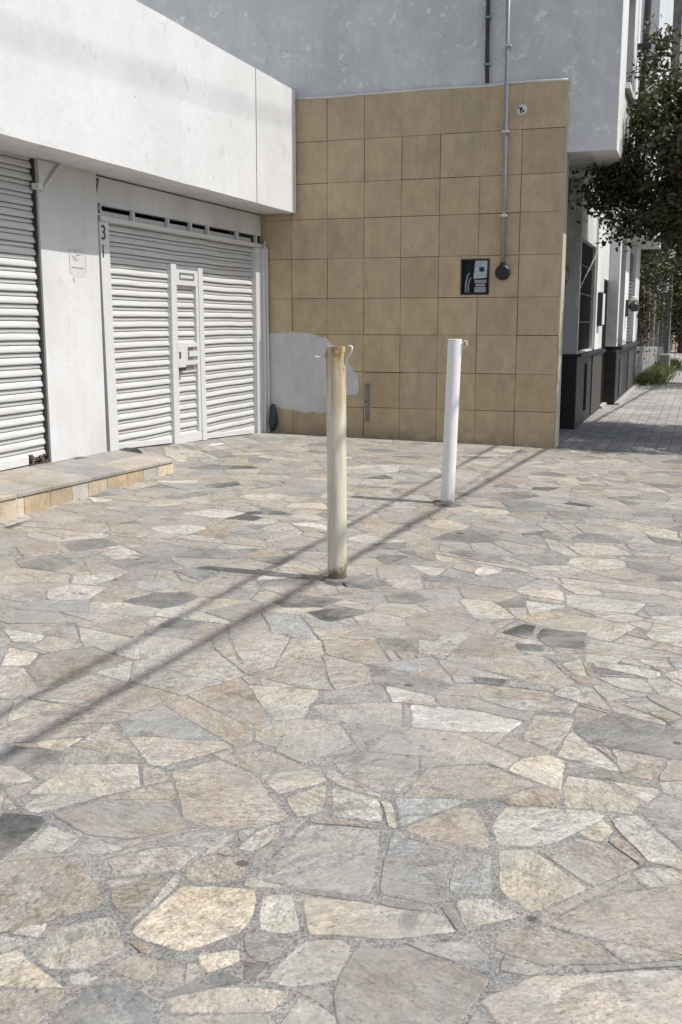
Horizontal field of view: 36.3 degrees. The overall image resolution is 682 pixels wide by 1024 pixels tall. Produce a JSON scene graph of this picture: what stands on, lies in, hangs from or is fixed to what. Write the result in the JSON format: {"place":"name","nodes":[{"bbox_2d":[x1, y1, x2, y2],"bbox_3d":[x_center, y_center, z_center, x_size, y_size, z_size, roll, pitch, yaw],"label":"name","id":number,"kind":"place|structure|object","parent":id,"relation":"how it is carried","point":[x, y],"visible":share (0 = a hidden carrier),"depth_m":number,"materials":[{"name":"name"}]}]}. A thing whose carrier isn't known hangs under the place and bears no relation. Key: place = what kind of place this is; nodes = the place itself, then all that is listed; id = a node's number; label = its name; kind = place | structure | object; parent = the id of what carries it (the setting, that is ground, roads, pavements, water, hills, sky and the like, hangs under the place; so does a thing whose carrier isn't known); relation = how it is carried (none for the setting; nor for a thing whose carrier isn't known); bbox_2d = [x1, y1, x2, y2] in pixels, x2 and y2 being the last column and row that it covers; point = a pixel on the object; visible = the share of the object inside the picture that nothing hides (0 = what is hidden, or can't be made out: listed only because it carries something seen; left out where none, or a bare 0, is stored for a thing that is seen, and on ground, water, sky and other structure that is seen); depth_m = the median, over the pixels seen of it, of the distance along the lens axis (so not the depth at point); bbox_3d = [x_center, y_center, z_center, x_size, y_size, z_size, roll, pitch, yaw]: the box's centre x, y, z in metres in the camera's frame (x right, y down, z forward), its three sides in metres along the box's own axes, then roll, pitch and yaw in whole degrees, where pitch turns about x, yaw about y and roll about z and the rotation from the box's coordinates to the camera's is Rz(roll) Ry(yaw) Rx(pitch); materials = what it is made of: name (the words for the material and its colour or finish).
{"place":"outdoors","nodes":[
{"label":"outdoors","id":0,"kind":"place"},
{"bbox_2d":[0,432,681,1023],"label":"flagstone paving","id":1,"kind":"structure","parent":0,"point":[254,768],"depth_m":3.76,"materials":[{"name":"grey stone"}]},
{"bbox_2d":[0,450,173,521],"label":"stone step","id":2,"kind":"object","parent":1,"relation":"on","point":[30,489],"visible":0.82,"depth_m":8.68,"materials":[{"name":"beige stone"}]},
{"bbox_2d":[121,447,141,452],"bbox_3d":[-2.079,-0.572,10.310,0.100,0.136,0.340,3,11,18],"label":"rubber wedge","id":3,"kind":"object","parent":1,"relation":"on","point":[134,450],"visible":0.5,"depth_m":10.23,"materials":[{"name":"grey rubber"}]},
{"bbox_2d":[0,0,295,470],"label":"shop building","id":4,"kind":"structure","parent":1,"relation":"on","point":[147,165],"depth_m":9.86,"materials":[{"name":"white paint"}]},
{"bbox_2d":[269,404,277,430],"bbox_3d":[-0.885,-1.236,13.583,0.116,0.345,0.128,3,11,18],"label":"green bundle","id":5,"kind":"object","parent":1,"relation":"on","point":[273,419],"visible":1,"depth_m":13.54,"materials":[{"name":"teal plastic"}]},
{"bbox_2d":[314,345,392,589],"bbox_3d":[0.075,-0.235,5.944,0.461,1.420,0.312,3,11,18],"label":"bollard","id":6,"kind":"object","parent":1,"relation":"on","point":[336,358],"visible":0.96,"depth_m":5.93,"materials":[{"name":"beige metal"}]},
{"bbox_2d":[433,339,469,507],"bbox_3d":[0.904,-0.702,8.537,0.324,1.412,0.358,3,11,18],"label":"bollard","id":7,"kind":"object","parent":1,"relation":"on","point":[454,350],"visible":0.98,"depth_m":8.51,"materials":[{"name":"white metal"}]},
{"bbox_2d":[557,340,681,454],"bbox_3d":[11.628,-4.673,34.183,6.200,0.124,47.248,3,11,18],"label":"paved sidewalk","id":8,"kind":"structure","parent":0,"point":[643,418],"depth_m":15.50,"materials":[{"name":"concrete"}]},
{"bbox_2d":[136,0,673,447],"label":"grey building","id":9,"kind":"structure","parent":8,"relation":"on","point":[383,231],"depth_m":12.66,"materials":[{"name":"beige tile"}]},
{"bbox_2d":[365,384,368,421],"bbox_3d":[0.330,-1.385,13.203,0.057,0.480,0.021,3,11,18],"label":"metal strip","id":10,"kind":"object","parent":9,"relation":"attached to","point":[366,402],"visible":1,"depth_m":13.20,"materials":[{"name":"metal"}]},
{"bbox_2d":[460,258,489,294],"bbox_3d":[1.614,-2.828,12.523,0.350,0.424,0.072,3,11,18],"label":"electric meter","id":11,"kind":"object","parent":9,"relation":"attached to","point":[481,269],"visible":1,"depth_m":12.50,"materials":[{"name":"metal"}]},
{"bbox_2d":[483,0,491,82],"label":"drain pipe","id":12,"kind":"object","parent":9,"relation":"attached to","point":[487,17],"visible":1,"depth_m":11.99,"materials":[{"name":"metal"}]},
{"bbox_2d":[495,0,512,279],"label":"conduit","id":13,"kind":"object","parent":9,"relation":"attached to","point":[502,271],"visible":1,"depth_m":12.10,"materials":[{"name":"grey plastic"}]},
{"bbox_2d":[516,104,526,115],"bbox_3d":[2.085,-4.636,12.005,0.124,0.123,0.022,3,11,18],"label":"round cover","id":14,"kind":"object","parent":9,"relation":"attached to","point":[521,110],"visible":1,"depth_m":12.00,"materials":[{"name":"white plastic"}]},
{"bbox_2d":[562,179,570,352],"bbox_3d":[3.071,-3.375,14.343,0.170,2.332,0.166,3,11,18],"label":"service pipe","id":15,"kind":"object","parent":9,"relation":"attached to","point":[567,272],"visible":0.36,"depth_m":14.29,"materials":[{"name":"grey metal"}]},
{"bbox_2d":[578,242,597,350],"bbox_3d":[3.632,-3.186,15.463,0.102,1.540,1.984,4,11,20],"label":"window","id":16,"kind":"structure","parent":9,"relation":"in","point":[587,261],"depth_m":15.62,"materials":[{"name":"black glass"}]},
{"bbox_2d":[597,292,604,325],"bbox_3d":[4.197,-3.271,16.796,0.083,0.530,0.400,3,11,18],"label":"wall box","id":17,"kind":"object","parent":9,"relation":"attached to","point":[601,309],"visible":1,"depth_m":16.63,"materials":[{"name":"metal"}]},
{"bbox_2d":[599,277,608,403],"bbox_3d":[4.544,-3.043,18.591,0.304,2.219,0.980,3,11,18],"label":"door","id":18,"kind":"structure","parent":9,"relation":"in","point":[605,279],"depth_m":18.69,"materials":[{"name":"metal"}]},
{"bbox_2d":[626,252,633,341],"bbox_3d":[6.125,-4.597,22.276,0.059,1.920,2.160,3,11,18],"label":"window","id":19,"kind":"structure","parent":9,"relation":"in","point":[631,255],"depth_m":22.73,"materials":[{"name":"white metal"}]},
{"bbox_2d":[625,82,635,104],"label":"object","id":20,"kind":"structure","parent":9,"relation":"in","point":[628,87],"depth_m":12.66,"materials":[{"name":"metal"}]},
{"bbox_2d":[625,296,639,316],"bbox_3d":[5.790,-4.081,20.661,0.269,0.402,0.195,3,11,18],"label":"wall lamp","id":21,"kind":"object","parent":9,"relation":"attached to","point":[633,305],"visible":1,"depth_m":20.60,"materials":[{"name":"metal"}]},
{"bbox_2d":[633,0,651,164],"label":"downpipe","id":22,"kind":"object","parent":9,"relation":"attached to","point":[647,10],"visible":0.25,"depth_m":13.85,"materials":[{"name":"metal"}]},
{"bbox_2d":[568,13,681,270],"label":"street tree","id":23,"kind":"object","parent":8,"relation":"on","point":[656,118],"visible":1,"depth_m":12.80,"materials":[{"name":"green plant"}]},
{"bbox_2d":[635,289,664,383],"bbox_3d":[9.534,-5.357,31.856,0.170,2.550,14.707,4,11,20],"label":"wire fence","id":24,"kind":"object","parent":8,"relation":"on","point":[642,364],"visible":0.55,"depth_m":29.80,"materials":[{"name":"metal"}]},
{"bbox_2d":[640,249,659,261],"bbox_3d":[6.957,-6.554,25.709,2.900,7.052,5.098,6,12,31],"label":"yard tree","id":25,"kind":"object","parent":8,"relation":"on","point":[645,250],"depth_m":25.73,"materials":[{"name":"green plant"}]},
{"bbox_2d":[637,261,671,359],"bbox_3d":[7.498,-4.960,27.070,2.076,3.410,6.177,3,11,18],"label":"brown shrub","id":26,"kind":"object","parent":8,"relation":"on","point":[645,323],"visible":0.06,"depth_m":26.86,"materials":[{"name":"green plant"}]},
{"bbox_2d":[635,356,681,385],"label":"weeds","id":27,"kind":"object","parent":8,"relation":"on","point":[657,374],"visible":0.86,"depth_m":27.13,"materials":[{"name":"green plant"}]},
{"bbox_2d":[640,246,681,331],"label":"evergreen tree","id":28,"kind":"object","parent":8,"relation":"on","point":[651,266],"visible":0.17,"depth_m":32.56,"materials":[{"name":"green plant"}]},
{"bbox_2d":[647,241,677,261],"bbox_3d":[9.597,-5.650,24.542,6.214,5.694,4.673,3,11,18],"label":"sidewalk tree","id":29,"kind":"object","parent":8,"relation":"on","point":[665,250],"visible":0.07,"depth_m":25.00,"materials":[{"name":"green plant"}]},
{"bbox_2d":[658,291,671,353],"bbox_3d":[11.349,-6.343,36.579,0.400,2.800,0.400,3,11,18],"label":"concrete post","id":30,"kind":"object","parent":8,"relation":"on","point":[666,338],"visible":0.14,"depth_m":36.36,"materials":[{"name":"grey concrete"}]},
{"bbox_2d":[659,354,670,369],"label":"concrete block","id":31,"kind":"structure","parent":8,"relation":"on","point":[664,359],"depth_m":32.00,"materials":[{"name":"grey concrete"}]},
{"bbox_2d":[660,245,681,275],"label":"sidewalk tree","id":32,"kind":"object","parent":8,"relation":"on","point":[676,262],"visible":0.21,"depth_m":35.28,"materials":[{"name":"green plant"}]},
{"bbox_2d":[671,253,681,352],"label":"street end tree","id":33,"kind":"object","parent":8,"relation":"on","point":[677,299],"visible":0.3,"depth_m":51.63,"materials":[{"name":"green plant"}]},
{"bbox_2d":[675,305,681,354],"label":"street gate","id":34,"kind":"structure","parent":8,"relation":"on","point":[680,347],"depth_m":48.81,"materials":[{"name":"metal"}]},
{"bbox_2d":[637,0,681,352],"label":"tall concrete building","id":35,"kind":"structure","parent":0,"point":[677,13],"depth_m":41.47,"materials":[{"name":"grey concrete"}]},
{"bbox_2d":[671,271,678,350],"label":"tan building","id":36,"kind":"structure","parent":0,"point":[672,347],"depth_m":64.69,"materials":[{"name":"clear glass"}]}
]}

